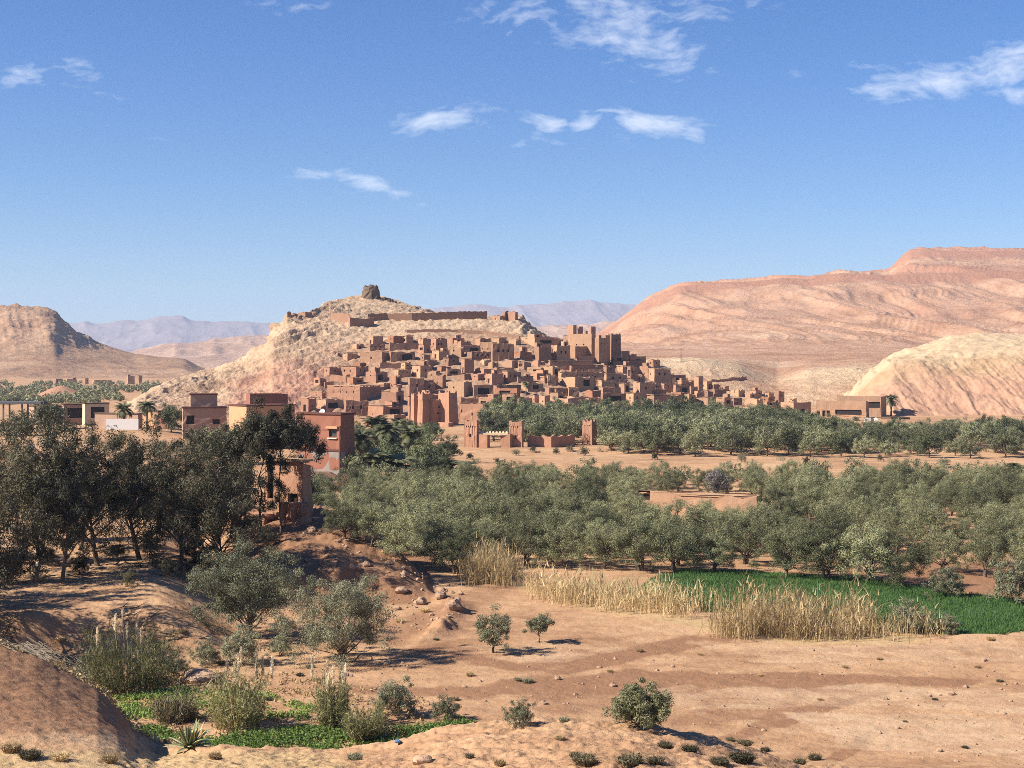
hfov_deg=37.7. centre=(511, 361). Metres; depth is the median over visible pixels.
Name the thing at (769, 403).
mud house
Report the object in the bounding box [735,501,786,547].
olive tree
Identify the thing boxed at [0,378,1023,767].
ground
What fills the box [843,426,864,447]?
riverside tree
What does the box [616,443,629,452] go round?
bank shrub
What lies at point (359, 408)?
mud house
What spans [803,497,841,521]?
olive tree
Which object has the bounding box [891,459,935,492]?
olive tree
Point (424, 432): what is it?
leafy tree
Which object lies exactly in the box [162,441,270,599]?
eucalyptus tree
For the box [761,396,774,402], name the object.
mud house
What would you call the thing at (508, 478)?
olive tree
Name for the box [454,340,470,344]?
mud house
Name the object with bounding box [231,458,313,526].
ruined house
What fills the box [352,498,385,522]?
olive tree
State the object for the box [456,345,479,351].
mud house
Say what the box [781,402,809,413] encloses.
grove house
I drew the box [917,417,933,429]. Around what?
riverside tree
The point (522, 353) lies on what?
mud house
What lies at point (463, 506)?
olive tree
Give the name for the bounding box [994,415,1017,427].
leafy tree
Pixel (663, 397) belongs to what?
mud house
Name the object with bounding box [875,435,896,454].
riverside tree
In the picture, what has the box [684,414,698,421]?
riverside tree
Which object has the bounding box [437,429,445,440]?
palm tree
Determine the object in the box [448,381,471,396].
mud house
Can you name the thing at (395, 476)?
olive tree
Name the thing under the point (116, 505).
eucalyptus tree
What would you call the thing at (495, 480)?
olive tree
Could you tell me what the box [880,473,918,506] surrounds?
olive tree
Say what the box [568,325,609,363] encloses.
tall kasbah
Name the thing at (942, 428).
riverside tree
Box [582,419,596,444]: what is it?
gate tower
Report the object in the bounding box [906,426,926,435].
riverside tree
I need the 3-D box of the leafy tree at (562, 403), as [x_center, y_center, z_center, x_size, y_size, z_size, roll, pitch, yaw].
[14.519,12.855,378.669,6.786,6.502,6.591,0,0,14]
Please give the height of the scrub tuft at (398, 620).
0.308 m
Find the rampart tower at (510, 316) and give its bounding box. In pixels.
[492,311,517,320]
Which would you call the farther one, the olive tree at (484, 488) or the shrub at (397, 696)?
the olive tree at (484, 488)
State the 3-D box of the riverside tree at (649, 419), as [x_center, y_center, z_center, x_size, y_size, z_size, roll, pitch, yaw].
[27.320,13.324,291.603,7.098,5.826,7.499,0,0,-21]
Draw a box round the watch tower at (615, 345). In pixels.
[608,333,634,359]
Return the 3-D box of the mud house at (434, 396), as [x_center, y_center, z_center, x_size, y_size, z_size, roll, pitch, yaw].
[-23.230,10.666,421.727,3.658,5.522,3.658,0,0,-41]
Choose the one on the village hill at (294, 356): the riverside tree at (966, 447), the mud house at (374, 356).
the mud house at (374, 356)
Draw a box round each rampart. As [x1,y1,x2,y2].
[367,311,486,320]
[407,329,519,338]
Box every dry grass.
[0,639,213,745]
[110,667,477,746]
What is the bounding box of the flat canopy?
[0,401,47,428]
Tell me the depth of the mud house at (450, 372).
451.01 m
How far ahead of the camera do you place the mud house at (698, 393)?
482.60 m
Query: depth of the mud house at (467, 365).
453.10 m
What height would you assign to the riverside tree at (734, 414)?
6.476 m
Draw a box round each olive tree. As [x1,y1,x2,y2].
[311,471,340,498]
[311,476,329,505]
[313,476,331,507]
[315,486,347,508]
[319,474,341,495]
[320,502,366,538]
[332,465,365,492]
[338,486,373,509]
[340,476,361,494]
[341,478,383,502]
[341,481,373,497]
[348,500,405,546]
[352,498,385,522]
[353,466,376,480]
[354,497,397,531]
[357,488,390,509]
[363,469,389,490]
[365,471,397,490]
[370,506,428,562]
[372,478,394,494]
[376,484,410,507]
[376,502,399,521]
[380,518,415,550]
[386,479,412,498]
[390,474,436,513]
[391,499,436,524]
[392,469,419,486]
[392,493,439,542]
[395,469,426,489]
[407,474,442,502]
[408,509,473,566]
[410,485,442,503]
[416,497,465,545]
[420,513,466,558]
[421,495,459,515]
[424,466,444,478]
[425,528,481,573]
[426,471,462,500]
[427,465,450,477]
[434,491,460,510]
[440,482,479,503]
[450,461,490,483]
[451,504,482,528]
[454,457,489,486]
[454,501,478,519]
[455,476,501,507]
[460,476,485,496]
[460,494,515,537]
[460,525,489,551]
[461,521,511,557]
[466,481,489,502]
[470,514,511,548]
[473,603,512,652]
[480,476,509,497]
[485,492,521,518]
[488,472,514,482]
[488,472,533,500]
[489,463,516,479]
[491,532,526,554]
[492,517,559,565]
[495,492,530,517]
[496,472,537,491]
[496,509,521,526]
[501,481,535,499]
[504,511,540,549]
[508,491,550,525]
[514,459,539,482]
[515,482,553,507]
[517,505,554,537]
[518,466,544,486]
[519,474,538,489]
[522,612,554,642]
[525,463,549,475]
[525,488,560,513]
[527,466,559,490]
[527,509,581,561]
[535,519,591,568]
[540,464,565,485]
[540,480,562,490]
[541,485,566,493]
[541,509,588,551]
[542,488,590,512]
[547,491,598,540]
[551,487,570,507]
[560,477,572,489]
[564,471,605,495]
[564,489,601,516]
[565,474,609,509]
[570,464,607,489]
[571,510,594,528]
[573,465,599,477]
[574,524,628,568]
[579,496,614,520]
[579,500,614,521]
[580,517,630,556]
[580,523,619,559]
[582,506,631,546]
[584,485,613,504]
[599,460,627,481]
[602,472,625,494]
[604,483,638,508]
[606,481,630,509]
[608,493,639,516]
[609,509,676,570]
[614,466,643,489]
[616,490,649,514]
[616,507,630,521]
[619,471,656,490]
[622,498,678,548]
[628,469,653,488]
[634,501,672,539]
[640,459,676,486]
[642,515,695,558]
[645,515,713,571]
[651,525,693,565]
[653,473,684,491]
[660,498,714,535]
[668,469,687,491]
[683,526,739,571]
[689,468,708,488]
[693,505,733,529]
[693,519,731,553]
[696,497,717,513]
[697,469,734,492]
[703,470,731,493]
[706,462,739,490]
[707,507,753,546]
[715,509,771,563]
[724,505,742,523]
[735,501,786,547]
[737,465,767,493]
[742,467,775,494]
[743,458,766,483]
[743,505,790,548]
[749,521,815,577]
[753,491,808,529]
[756,483,792,515]
[763,473,795,504]
[763,477,792,502]
[763,514,813,568]
[766,455,803,479]
[771,495,804,518]
[777,475,816,510]
[783,487,799,497]
[786,516,810,531]
[789,465,833,497]
[790,477,830,521]
[790,517,865,578]
[792,462,818,479]
[796,488,827,518]
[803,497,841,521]
[803,513,852,561]
[805,504,861,541]
[809,463,835,498]
[811,504,850,525]
[820,521,904,582]
[821,478,856,502]
[823,474,858,497]
[831,492,853,505]
[834,494,865,526]
[837,469,871,499]
[839,495,889,533]
[842,522,878,571]
[843,486,885,521]
[848,480,898,517]
[852,464,879,483]
[858,468,885,491]
[859,482,890,504]
[859,489,902,527]
[859,522,898,560]
[864,505,919,544]
[867,467,906,495]
[867,519,904,549]
[877,533,937,586]
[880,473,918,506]
[882,457,910,474]
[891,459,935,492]
[892,478,931,513]
[895,499,950,549]
[897,496,915,518]
[902,493,950,538]
[909,486,952,525]
[916,469,938,486]
[917,526,966,569]
[926,467,952,491]
[930,463,950,480]
[931,475,960,509]
[935,484,966,515]
[940,472,967,490]
[940,516,974,541]
[950,484,996,514]
[951,482,1002,526]
[954,530,1008,576]
[956,465,984,483]
[958,465,1009,505]
[958,514,1017,563]
[959,500,1014,537]
[960,474,988,489]
[973,498,1004,525]
[975,473,1008,508]
[979,461,1000,477]
[988,466,1017,485]
[989,519,1019,551]
[990,512,1023,559]
[993,464,1023,508]
[996,479,1023,508]
[999,502,1019,514]
[1004,478,1023,507]
[1005,502,1023,530]
[1006,527,1023,568]
[1008,486,1023,507]
[1009,494,1023,520]
[1012,495,1023,538]
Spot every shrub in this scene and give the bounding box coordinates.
[129,682,205,724]
[163,652,192,674]
[183,537,318,637]
[186,635,223,666]
[212,623,263,665]
[263,633,292,655]
[269,567,398,669]
[367,675,416,721]
[429,693,461,720]
[466,453,473,458]
[501,697,537,729]
[512,449,519,454]
[552,447,559,453]
[565,444,573,450]
[578,446,589,455]
[601,677,673,728]
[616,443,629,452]
[737,453,746,461]
[801,456,810,463]
[876,455,884,460]
[886,596,934,632]
[921,564,965,595]
[935,612,963,634]
[936,457,950,466]
[985,557,1023,603]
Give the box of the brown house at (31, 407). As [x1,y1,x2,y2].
[29,405,61,424]
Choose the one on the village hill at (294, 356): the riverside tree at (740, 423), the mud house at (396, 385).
the mud house at (396, 385)
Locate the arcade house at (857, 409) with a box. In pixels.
[816,400,868,417]
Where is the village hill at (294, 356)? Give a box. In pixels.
[126,295,780,424]
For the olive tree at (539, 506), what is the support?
on the ground at (48, 708)
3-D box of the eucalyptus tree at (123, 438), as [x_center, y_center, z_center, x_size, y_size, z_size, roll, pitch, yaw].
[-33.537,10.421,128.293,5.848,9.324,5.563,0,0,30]
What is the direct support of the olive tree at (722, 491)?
on the ground at (48, 708)
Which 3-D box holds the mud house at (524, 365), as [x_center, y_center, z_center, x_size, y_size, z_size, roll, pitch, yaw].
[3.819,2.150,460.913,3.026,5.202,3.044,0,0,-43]
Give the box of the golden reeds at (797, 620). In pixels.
[694,569,894,641]
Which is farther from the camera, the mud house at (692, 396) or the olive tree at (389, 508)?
the mud house at (692, 396)
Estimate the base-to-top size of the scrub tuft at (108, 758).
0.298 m
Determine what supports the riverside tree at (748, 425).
on the ground at (48, 708)
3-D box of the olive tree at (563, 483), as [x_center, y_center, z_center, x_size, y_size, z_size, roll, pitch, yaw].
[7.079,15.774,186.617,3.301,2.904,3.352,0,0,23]
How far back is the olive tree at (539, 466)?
201.16 m
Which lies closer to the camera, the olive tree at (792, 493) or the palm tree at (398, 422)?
the olive tree at (792, 493)
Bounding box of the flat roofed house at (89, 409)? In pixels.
[82,402,109,425]
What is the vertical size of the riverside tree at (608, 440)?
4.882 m
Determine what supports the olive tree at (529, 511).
on the ground at (48, 708)
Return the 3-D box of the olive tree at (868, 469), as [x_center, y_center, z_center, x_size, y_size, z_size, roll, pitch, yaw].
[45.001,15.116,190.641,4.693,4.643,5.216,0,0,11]
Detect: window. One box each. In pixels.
[212,419,219,423]
[330,429,336,436]
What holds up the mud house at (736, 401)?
on the village hill at (294, 356)
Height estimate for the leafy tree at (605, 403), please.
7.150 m
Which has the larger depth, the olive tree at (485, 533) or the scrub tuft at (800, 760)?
the olive tree at (485, 533)
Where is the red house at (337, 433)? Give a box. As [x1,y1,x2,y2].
[296,412,355,477]
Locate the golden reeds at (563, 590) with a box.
[504,559,717,620]
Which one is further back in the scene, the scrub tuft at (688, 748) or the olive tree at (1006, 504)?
the olive tree at (1006, 504)
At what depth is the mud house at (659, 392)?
461.08 m
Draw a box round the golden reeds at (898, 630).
[863,595,953,643]
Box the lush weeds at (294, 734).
[134,713,476,749]
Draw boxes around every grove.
[0,379,166,404]
[340,454,1023,481]
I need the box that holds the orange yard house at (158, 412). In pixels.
[141,410,169,428]
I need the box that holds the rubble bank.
[313,471,352,488]
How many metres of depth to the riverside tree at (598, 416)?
305.36 m
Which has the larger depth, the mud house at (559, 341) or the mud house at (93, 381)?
the mud house at (93, 381)
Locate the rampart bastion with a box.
[331,312,373,326]
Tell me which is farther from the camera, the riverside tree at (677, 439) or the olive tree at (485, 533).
the riverside tree at (677, 439)
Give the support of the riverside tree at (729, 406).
on the ground at (48, 708)
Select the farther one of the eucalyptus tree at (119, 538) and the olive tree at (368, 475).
the olive tree at (368, 475)
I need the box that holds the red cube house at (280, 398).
[246,393,287,403]
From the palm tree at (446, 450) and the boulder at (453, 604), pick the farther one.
the palm tree at (446, 450)
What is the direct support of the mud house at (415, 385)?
on the village hill at (294, 356)
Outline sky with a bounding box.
[0,0,1023,323]
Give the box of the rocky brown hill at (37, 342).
[0,303,204,378]
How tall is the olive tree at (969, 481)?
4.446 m
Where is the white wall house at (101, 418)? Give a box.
[94,412,142,428]
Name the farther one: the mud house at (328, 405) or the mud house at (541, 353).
the mud house at (541, 353)
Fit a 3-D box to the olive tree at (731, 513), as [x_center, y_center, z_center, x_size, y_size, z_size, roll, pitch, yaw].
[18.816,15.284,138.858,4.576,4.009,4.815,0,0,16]
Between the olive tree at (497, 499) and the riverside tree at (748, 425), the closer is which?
the olive tree at (497, 499)
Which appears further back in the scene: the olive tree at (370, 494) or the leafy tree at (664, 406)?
the leafy tree at (664, 406)
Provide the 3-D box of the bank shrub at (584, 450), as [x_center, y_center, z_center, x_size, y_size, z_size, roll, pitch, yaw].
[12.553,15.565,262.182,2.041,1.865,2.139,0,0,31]
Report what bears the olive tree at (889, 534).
on the ground at (48, 708)
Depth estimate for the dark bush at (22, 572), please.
99.86 m
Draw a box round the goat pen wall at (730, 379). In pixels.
[711,376,746,381]
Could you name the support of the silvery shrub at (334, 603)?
on the ground at (48, 708)
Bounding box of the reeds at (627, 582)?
[545,566,715,609]
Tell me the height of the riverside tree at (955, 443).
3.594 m
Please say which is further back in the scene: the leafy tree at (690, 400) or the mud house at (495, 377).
the mud house at (495, 377)
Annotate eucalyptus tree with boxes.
[0,401,94,576]
[0,413,37,556]
[0,430,34,540]
[0,470,50,646]
[0,491,20,561]
[15,424,106,581]
[26,415,155,567]
[51,436,123,550]
[94,430,143,534]
[98,419,193,558]
[132,423,241,570]
[132,438,183,540]
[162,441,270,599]
[176,432,249,555]
[216,416,285,520]
[227,405,290,528]
[245,396,316,534]
[285,418,328,493]
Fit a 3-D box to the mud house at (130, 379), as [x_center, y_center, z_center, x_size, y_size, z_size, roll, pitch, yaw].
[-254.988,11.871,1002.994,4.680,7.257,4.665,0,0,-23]
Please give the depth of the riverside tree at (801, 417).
306.45 m
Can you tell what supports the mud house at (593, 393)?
on the village hill at (294, 356)
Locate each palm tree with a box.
[112,402,134,418]
[136,401,156,430]
[346,448,393,475]
[355,428,376,454]
[361,414,390,446]
[372,424,402,444]
[377,452,419,477]
[388,418,407,444]
[395,424,423,450]
[420,449,447,458]
[429,457,464,473]
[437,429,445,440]
[502,405,517,412]
[521,382,529,394]
[886,394,898,415]
[1004,462,1023,478]
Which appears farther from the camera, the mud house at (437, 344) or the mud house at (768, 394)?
the mud house at (768, 394)
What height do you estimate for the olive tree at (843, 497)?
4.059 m
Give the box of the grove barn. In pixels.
[614,489,761,513]
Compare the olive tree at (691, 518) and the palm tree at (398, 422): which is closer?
the olive tree at (691, 518)
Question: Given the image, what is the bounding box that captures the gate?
[464,420,523,447]
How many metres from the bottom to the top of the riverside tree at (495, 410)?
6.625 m
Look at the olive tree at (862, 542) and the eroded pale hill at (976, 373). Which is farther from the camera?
the eroded pale hill at (976, 373)
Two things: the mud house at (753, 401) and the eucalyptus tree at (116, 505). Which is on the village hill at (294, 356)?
the mud house at (753, 401)
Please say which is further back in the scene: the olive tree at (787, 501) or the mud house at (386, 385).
the mud house at (386, 385)
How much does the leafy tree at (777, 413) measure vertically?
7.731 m
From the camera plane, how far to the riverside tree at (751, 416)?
299.93 m
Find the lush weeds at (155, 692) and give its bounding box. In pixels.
[110,684,317,721]
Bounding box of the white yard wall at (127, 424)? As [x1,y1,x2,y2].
[106,419,138,429]
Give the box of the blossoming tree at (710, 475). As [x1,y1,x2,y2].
[703,468,730,492]
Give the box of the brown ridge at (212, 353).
[130,335,268,368]
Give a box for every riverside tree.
[477,410,502,428]
[478,413,507,440]
[483,405,509,418]
[498,405,526,424]
[498,419,530,436]
[501,410,514,418]
[521,401,542,410]
[521,413,548,423]
[521,419,540,437]
[532,414,564,435]
[539,408,562,414]
[544,406,568,422]
[550,420,578,444]
[555,410,583,436]
[566,413,592,437]
[569,399,593,412]
[575,408,588,419]
[592,403,607,412]
[592,414,604,433]
[594,426,622,450]
[596,413,630,435]
[600,413,631,446]
[607,403,632,412]
[612,429,642,452]
[617,410,641,422]
[627,412,642,424]
[629,410,652,416]
[637,416,667,425]
[638,416,665,426]
[639,427,672,454]
[640,420,675,447]
[648,406,664,413]
[651,409,690,448]
[666,427,695,453]
[669,415,701,440]
[679,429,710,456]
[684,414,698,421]
[688,411,711,418]
[691,412,727,446]
[691,419,724,449]
[700,397,723,408]
[709,424,752,454]
[713,405,733,416]
[714,407,730,419]
[716,422,748,453]
[717,403,733,409]
[717,412,744,427]
[723,407,743,413]
[725,413,749,428]
[726,421,756,429]
[727,417,756,445]
[735,405,763,416]
[740,412,763,424]
[742,403,761,411]
[742,423,778,453]
[744,406,772,419]
[752,426,785,455]
[754,411,782,427]
[756,401,782,411]
[762,420,795,431]
[766,418,805,454]
[768,417,793,425]
[773,410,796,423]
[778,409,807,422]
[797,435,825,456]
[800,417,833,448]
[804,425,837,452]
[808,421,838,439]
[833,426,863,452]
[836,417,859,430]
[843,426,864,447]
[851,433,877,457]
[857,423,874,434]
[858,431,876,447]
[861,417,884,428]
[866,424,887,441]
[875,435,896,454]
[877,439,900,456]
[885,425,909,443]
[894,418,918,437]
[904,436,929,455]
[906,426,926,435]
[914,431,931,438]
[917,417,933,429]
[920,419,940,435]
[932,426,957,439]
[934,426,961,448]
[938,421,959,435]
[940,419,959,433]
[943,437,964,455]
[954,417,973,426]
[956,421,979,427]
[957,438,983,457]
[958,422,986,439]
[960,421,987,443]
[975,413,994,425]
[978,420,997,431]
[982,424,1012,451]
[984,422,1013,440]
[985,429,1022,457]
[997,436,1022,450]
[998,422,1021,432]
[1006,420,1023,438]
[1013,428,1023,443]
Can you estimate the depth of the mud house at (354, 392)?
422.46 m
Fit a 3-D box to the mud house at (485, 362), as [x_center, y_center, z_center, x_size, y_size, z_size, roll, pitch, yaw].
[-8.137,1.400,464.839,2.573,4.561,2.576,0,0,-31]
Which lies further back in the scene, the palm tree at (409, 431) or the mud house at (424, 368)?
the mud house at (424, 368)
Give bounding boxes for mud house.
[92,380,106,383]
[127,374,134,383]
[138,375,142,383]
[301,397,316,411]
[309,391,325,399]
[314,377,326,385]
[317,398,343,411]
[323,381,333,387]
[324,367,339,375]
[327,385,384,400]
[330,374,349,382]
[338,366,368,376]
[343,352,357,361]
[344,400,368,415]
[347,377,363,384]
[352,343,363,349]
[353,362,365,365]
[354,418,383,428]
[360,351,389,362]
[366,367,387,382]
[368,336,383,343]
[368,401,402,416]
[369,344,384,350]
[377,383,390,389]
[379,362,400,368]
[381,387,403,403]
[385,414,405,423]
[388,335,404,343]
[389,342,418,350]
[389,351,414,361]
[389,375,400,383]
[391,384,401,387]
[394,369,410,377]
[401,362,410,369]
[402,335,413,342]
[408,377,423,395]
[408,396,417,419]
[412,361,431,377]
[418,338,430,344]
[418,345,430,353]
[418,360,436,364]
[420,354,430,360]
[422,360,433,369]
[422,390,437,399]
[424,382,434,392]
[427,370,439,379]
[431,338,445,350]
[431,348,449,359]
[434,375,445,388]
[437,366,450,371]
[443,355,459,365]
[446,368,460,375]
[447,346,463,356]
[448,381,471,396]
[449,335,464,343]
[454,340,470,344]
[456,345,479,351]
[459,374,470,379]
[459,397,477,403]
[459,402,489,419]
[461,358,473,373]
[466,351,490,360]
[471,373,484,380]
[472,384,493,397]
[475,338,490,344]
[475,367,493,374]
[478,398,487,403]
[480,342,496,351]
[480,359,490,365]
[485,369,503,384]
[487,394,502,405]
[488,362,497,367]
[491,343,513,361]
[492,337,506,342]
[494,385,521,393]
[495,368,513,372]
[495,388,519,398]
[502,371,520,383]
[502,393,517,402]
[504,359,517,367]
[508,339,520,345]
[514,347,531,358]
[516,374,533,382]
[518,361,530,369]
[520,334,557,346]
[521,381,543,392]
[524,370,550,379]
[527,366,542,372]
[532,360,544,366]
[532,395,538,402]
[534,342,550,362]
[539,395,549,404]
[540,376,546,382]
[544,366,559,374]
[545,388,554,393]
[546,375,555,385]
[548,360,591,370]
[549,392,564,398]
[550,396,585,404]
[551,341,569,361]
[554,388,567,395]
[557,338,562,345]
[558,371,602,384]
[560,377,593,390]
[563,335,567,341]
[567,387,578,397]
[569,365,603,376]
[585,389,600,397]
[586,397,600,402]
[595,386,620,393]
[597,380,614,386]
[601,363,614,372]
[601,392,625,405]
[604,373,626,383]
[610,357,643,371]
[614,382,629,392]
[616,361,630,372]
[626,393,640,404]
[627,366,638,381]
[630,354,645,362]
[633,382,651,397]
[638,375,644,381]
[639,363,652,377]
[646,394,681,404]
[648,359,659,367]
[648,368,670,383]
[652,383,661,389]
[652,389,665,395]
[661,383,672,392]
[671,373,674,383]
[671,392,686,395]
[673,384,689,393]
[674,375,685,382]
[677,378,693,385]
[684,394,695,402]
[690,386,697,394]
[693,390,703,396]
[694,376,702,390]
[696,397,714,405]
[703,381,711,389]
[704,390,712,396]
[711,384,718,389]
[712,389,726,397]
[716,393,731,405]
[720,386,728,390]
[730,389,744,396]
[732,398,741,405]
[744,393,755,398]
[744,398,762,405]
[749,387,761,397]
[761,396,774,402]
[764,392,773,396]
[765,401,780,408]
[775,391,783,404]
[787,398,796,401]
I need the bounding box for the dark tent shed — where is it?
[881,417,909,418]
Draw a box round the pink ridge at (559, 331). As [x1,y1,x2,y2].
[533,321,615,338]
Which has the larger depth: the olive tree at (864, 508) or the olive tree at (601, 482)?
the olive tree at (601, 482)
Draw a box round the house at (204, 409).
[181,393,226,438]
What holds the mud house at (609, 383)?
on the village hill at (294, 356)
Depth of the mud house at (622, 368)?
483.70 m
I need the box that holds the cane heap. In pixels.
[0,636,116,694]
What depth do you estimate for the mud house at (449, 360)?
463.17 m
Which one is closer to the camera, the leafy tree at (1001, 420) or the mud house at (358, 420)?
the leafy tree at (1001, 420)
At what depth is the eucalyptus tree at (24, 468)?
101.99 m
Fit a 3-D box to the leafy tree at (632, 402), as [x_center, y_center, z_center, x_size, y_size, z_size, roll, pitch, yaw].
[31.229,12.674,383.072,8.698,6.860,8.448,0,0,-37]
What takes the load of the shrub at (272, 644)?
on the ground at (48, 708)
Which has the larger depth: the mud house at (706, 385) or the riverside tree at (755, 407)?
the mud house at (706, 385)
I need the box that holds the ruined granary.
[361,284,400,303]
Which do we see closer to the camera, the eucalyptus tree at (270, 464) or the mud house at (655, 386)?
the eucalyptus tree at (270, 464)
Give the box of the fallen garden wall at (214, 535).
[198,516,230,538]
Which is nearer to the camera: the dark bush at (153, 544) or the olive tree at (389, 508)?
the dark bush at (153, 544)
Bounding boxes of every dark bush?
[0,549,30,582]
[43,546,61,565]
[66,551,91,573]
[104,540,129,560]
[116,568,138,586]
[140,532,165,552]
[156,557,180,577]
[176,535,216,568]
[190,549,248,586]
[255,525,281,545]
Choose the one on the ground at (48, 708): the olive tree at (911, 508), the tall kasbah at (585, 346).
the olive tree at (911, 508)
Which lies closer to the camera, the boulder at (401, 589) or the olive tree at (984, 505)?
the boulder at (401, 589)
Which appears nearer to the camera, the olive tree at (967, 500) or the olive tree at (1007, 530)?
the olive tree at (1007, 530)
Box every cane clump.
[58,608,190,695]
[194,646,277,732]
[294,655,365,728]
[325,694,415,744]
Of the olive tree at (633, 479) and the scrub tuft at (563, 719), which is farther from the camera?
the olive tree at (633, 479)
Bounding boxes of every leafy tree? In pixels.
[8,410,31,424]
[34,396,68,428]
[151,402,181,431]
[188,426,206,446]
[201,420,240,450]
[354,420,364,430]
[355,436,377,454]
[375,437,410,465]
[377,438,410,455]
[385,442,405,469]
[402,418,417,424]
[403,433,444,463]
[404,422,436,447]
[411,450,451,476]
[418,422,432,433]
[424,421,435,430]
[430,424,439,436]
[431,434,463,457]
[482,395,504,408]
[495,396,521,413]
[511,395,533,410]
[516,402,536,416]
[519,397,538,405]
[527,406,554,423]
[531,420,555,436]
[540,404,568,414]
[547,396,568,409]
[560,400,575,411]
[572,402,600,415]
[576,398,592,406]
[582,399,603,413]
[595,397,615,410]
[596,410,634,445]
[597,414,611,436]
[612,401,632,408]
[613,407,628,412]
[622,400,637,410]
[623,414,661,448]
[625,399,640,406]
[631,397,660,411]
[656,404,685,416]
[660,401,671,408]
[662,408,690,422]
[665,393,697,410]
[680,397,701,408]
[682,401,702,412]
[690,409,707,417]
[701,400,727,415]
[702,402,718,409]
[760,403,776,416]
[769,403,796,418]
[796,409,831,427]
[826,413,845,431]
[826,429,853,456]
[865,426,885,434]
[877,420,898,437]
[898,432,917,453]
[913,427,944,456]
[988,418,1008,428]
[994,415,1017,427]
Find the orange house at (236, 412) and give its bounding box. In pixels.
[228,403,295,447]
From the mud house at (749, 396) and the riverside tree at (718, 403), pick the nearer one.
the riverside tree at (718, 403)
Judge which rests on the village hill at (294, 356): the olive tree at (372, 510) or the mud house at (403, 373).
the mud house at (403, 373)
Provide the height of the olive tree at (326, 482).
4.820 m
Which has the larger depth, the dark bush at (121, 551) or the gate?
the gate
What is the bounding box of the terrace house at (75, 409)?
[60,403,81,424]
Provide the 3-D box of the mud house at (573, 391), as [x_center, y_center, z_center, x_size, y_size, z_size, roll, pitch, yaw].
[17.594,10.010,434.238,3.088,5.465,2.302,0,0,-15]
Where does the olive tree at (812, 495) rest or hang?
on the ground at (48, 708)
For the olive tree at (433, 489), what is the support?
on the ground at (48, 708)
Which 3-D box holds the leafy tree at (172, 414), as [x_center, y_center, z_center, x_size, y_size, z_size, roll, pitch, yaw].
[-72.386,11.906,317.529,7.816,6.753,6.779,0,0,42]
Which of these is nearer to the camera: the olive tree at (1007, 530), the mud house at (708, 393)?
the olive tree at (1007, 530)
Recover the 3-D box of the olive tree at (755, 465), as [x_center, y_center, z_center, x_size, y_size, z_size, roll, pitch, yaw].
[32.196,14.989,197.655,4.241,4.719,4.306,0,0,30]
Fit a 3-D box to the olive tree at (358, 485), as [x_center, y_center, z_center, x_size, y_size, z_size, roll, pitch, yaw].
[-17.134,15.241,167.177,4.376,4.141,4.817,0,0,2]
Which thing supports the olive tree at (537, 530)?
on the ground at (48, 708)
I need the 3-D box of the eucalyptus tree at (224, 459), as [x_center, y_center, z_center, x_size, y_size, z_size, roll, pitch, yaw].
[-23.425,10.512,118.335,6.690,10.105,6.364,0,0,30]
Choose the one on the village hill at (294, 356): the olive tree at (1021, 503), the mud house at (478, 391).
the mud house at (478, 391)
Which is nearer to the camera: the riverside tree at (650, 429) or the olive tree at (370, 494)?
the olive tree at (370, 494)
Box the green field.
[641,570,1023,633]
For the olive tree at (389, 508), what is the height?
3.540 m
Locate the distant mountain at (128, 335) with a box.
[69,300,635,351]
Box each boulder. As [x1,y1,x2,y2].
[183,667,223,683]
[395,586,408,593]
[412,755,432,764]
[413,596,426,604]
[435,591,445,599]
[445,598,460,610]
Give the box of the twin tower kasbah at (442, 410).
[411,391,458,426]
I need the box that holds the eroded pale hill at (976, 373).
[843,332,1023,415]
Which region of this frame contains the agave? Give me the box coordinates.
[164,718,214,752]
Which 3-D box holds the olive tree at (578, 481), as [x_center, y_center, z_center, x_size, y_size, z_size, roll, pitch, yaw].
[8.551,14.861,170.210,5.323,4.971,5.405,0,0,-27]
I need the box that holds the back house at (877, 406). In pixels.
[837,396,885,416]
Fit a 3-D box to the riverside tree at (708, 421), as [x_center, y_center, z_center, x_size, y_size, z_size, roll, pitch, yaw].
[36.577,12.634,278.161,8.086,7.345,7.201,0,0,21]
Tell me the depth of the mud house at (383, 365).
460.10 m
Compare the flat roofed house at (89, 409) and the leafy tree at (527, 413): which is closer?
the leafy tree at (527, 413)
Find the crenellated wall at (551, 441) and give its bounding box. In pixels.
[527,434,574,446]
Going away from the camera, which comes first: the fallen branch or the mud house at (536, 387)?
the fallen branch
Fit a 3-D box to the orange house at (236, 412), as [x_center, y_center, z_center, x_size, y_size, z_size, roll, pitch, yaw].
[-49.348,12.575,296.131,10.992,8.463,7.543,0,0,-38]
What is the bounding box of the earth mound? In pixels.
[38,385,79,395]
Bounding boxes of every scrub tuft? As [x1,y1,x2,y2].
[0,739,31,753]
[11,746,44,759]
[39,751,79,761]
[54,636,64,640]
[88,626,101,632]
[101,752,120,763]
[208,750,225,758]
[345,750,362,760]
[394,617,406,622]
[419,607,429,612]
[463,672,476,676]
[464,752,474,758]
[493,758,506,765]
[522,676,537,683]
[552,734,565,739]
[558,716,571,722]
[564,750,602,765]
[569,751,581,757]
[606,749,652,767]
[644,753,666,765]
[653,738,678,748]
[681,742,698,752]
[702,754,737,765]
[723,749,766,763]
[726,736,736,741]
[733,739,752,746]
[760,746,772,751]
[792,757,808,764]
[801,751,823,760]
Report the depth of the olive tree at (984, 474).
167.63 m
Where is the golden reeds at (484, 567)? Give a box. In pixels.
[444,532,542,588]
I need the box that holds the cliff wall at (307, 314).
[298,312,311,316]
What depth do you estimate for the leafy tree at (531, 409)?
316.36 m
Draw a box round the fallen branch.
[134,609,166,621]
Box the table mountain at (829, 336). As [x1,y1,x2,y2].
[596,246,1023,405]
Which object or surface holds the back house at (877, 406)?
on the ground at (48, 708)
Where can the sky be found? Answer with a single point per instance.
(257, 161)
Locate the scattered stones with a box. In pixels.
[175,504,1023,764]

